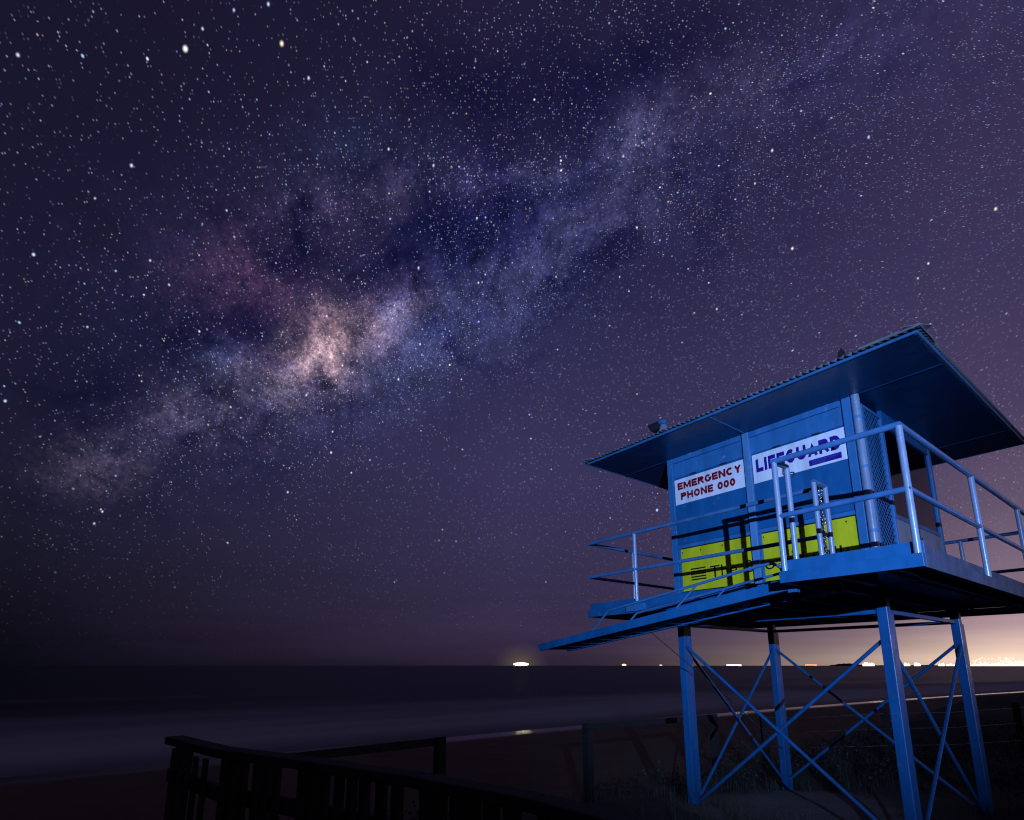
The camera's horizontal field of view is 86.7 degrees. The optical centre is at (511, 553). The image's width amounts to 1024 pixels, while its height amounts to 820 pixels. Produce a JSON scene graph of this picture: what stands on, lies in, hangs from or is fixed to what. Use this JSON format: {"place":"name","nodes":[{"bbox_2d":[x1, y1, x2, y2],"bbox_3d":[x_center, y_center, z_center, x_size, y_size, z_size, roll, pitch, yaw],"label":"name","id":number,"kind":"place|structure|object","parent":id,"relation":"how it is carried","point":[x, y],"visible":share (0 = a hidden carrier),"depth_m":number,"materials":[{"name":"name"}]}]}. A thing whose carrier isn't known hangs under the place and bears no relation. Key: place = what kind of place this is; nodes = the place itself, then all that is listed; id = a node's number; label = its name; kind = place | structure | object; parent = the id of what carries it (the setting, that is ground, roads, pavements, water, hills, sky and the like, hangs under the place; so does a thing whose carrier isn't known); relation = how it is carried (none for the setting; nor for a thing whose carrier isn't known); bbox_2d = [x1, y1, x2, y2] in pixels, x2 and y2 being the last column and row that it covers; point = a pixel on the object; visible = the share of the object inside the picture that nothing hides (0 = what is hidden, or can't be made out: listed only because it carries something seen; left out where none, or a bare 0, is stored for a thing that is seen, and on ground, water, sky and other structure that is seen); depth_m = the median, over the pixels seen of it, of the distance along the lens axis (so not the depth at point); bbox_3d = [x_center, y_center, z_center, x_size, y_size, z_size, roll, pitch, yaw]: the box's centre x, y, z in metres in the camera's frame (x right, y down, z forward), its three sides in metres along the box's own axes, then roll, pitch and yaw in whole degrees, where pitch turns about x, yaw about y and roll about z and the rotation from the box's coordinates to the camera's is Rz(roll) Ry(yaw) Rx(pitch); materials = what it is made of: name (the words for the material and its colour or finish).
{"place":"outdoors","nodes":[
{"label":"outdoors","id":0,"kind":"place"},
{"bbox_2d":[0,666,1023,777],"bbox_3d":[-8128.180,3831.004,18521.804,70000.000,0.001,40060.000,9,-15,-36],"label":"sea","id":1,"kind":"structure","parent":0,"point":[55,719],"depth_m":63.51,"materials":[{"name":"liquid"}]},
{"bbox_2d":[513,663,528,665],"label":"ship","id":2,"kind":"object","parent":1,"relation":"on","point":[520,664],"visible":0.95,"depth_m":4106.82,"materials":[{"name":"white"}]},
{"bbox_2d":[946,657,1023,665],"bbox_3d":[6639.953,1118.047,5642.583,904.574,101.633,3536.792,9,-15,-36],"label":"city lights","id":3,"kind":"object","parent":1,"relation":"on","point":[997,664],"visible":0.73,"depth_m":6560.37,"materials":[{"name":"yellow"}]},
{"bbox_2d":[0,691,1023,819],"bbox_3d":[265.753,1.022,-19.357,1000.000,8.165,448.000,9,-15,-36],"label":"beach ground","id":4,"kind":"structure","parent":0,"point":[546,760],"depth_m":14.88,"materials":[{"name":"beige sand"}]},
{"bbox_2d":[257,736,445,819],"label":"rail fence","id":5,"kind":"object","parent":4,"relation":"on","point":[439,756],"visible":0.51,"depth_m":6.96,"materials":[{"name":"brown wood"}]},
{"bbox_2d":[163,735,649,819],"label":"boardwalk railing","id":6,"kind":"object","parent":4,"relation":"on","point":[232,795],"visible":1,"depth_m":3.19,"materials":[{"name":"brown wood"}]},
{"bbox_2d":[582,714,720,802],"bbox_3d":[2.727,3.861,10.075,3.885,1.588,0.161,9,-15,-37],"label":"rail fence","id":7,"kind":"object","parent":4,"relation":"on","point":[587,750],"visible":0.91,"depth_m":9.45,"materials":[{"name":"brown wood"}]},
{"bbox_2d":[538,323,1023,819],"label":"lifeguard tower","id":8,"kind":"structure","parent":4,"relation":"on","point":[808,497],"depth_m":7.16,"materials":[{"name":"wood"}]},
{"bbox_2d":[879,469,894,544],"bbox_3d":[5.549,-0.613,9.189,0.006,1.318,2.508,9,-15,-36],"label":"window","id":9,"kind":"structure","parent":8,"relation":"in","point":[880,469],"depth_m":8.64,"materials":[{"name":"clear glass"}]},
{"bbox_2d":[876,410,940,536],"bbox_3d":[5.578,-1.064,7.597,1.768,1.478,0.050,9,-15,-36],"label":"window","id":10,"kind":"structure","parent":8,"relation":"in","point":[916,453],"depth_m":7.66,"materials":[{"name":"glass"}]},
{"bbox_2d":[759,702,1023,763],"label":"wire fence","id":11,"kind":"object","parent":4,"relation":"on","point":[1016,710],"visible":0.75,"depth_m":11.10,"materials":[{"name":"metal"}]},
{"bbox_2d":[0,0,1023,665],"label":"sky","id":12,"kind":"structure","parent":0,"point":[322,322],"materials":[{"name":"purple"}]},
{"bbox_2d":[245,719,1023,819],"bbox_3d":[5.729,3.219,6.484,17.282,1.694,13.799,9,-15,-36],"label":"dune grass","id":13,"kind":"structure","parent":0,"point":[684,799],"depth_m":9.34,"materials":[{"name":"green plant"}]},
{"bbox_2d":[863,662,874,665],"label":"building","id":14,"kind":"structure","parent":0,"point":[867,664],"depth_m":6986.43,"materials":[{"name":"white"}]},
{"bbox_2d":[829,663,950,665],"bbox_3d":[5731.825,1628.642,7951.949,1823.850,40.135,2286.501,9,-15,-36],"label":"headland","id":15,"kind":"structure","parent":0,"point":[847,664],"depth_m":7787.16,"materials":[{"name":"black"}]}
]}

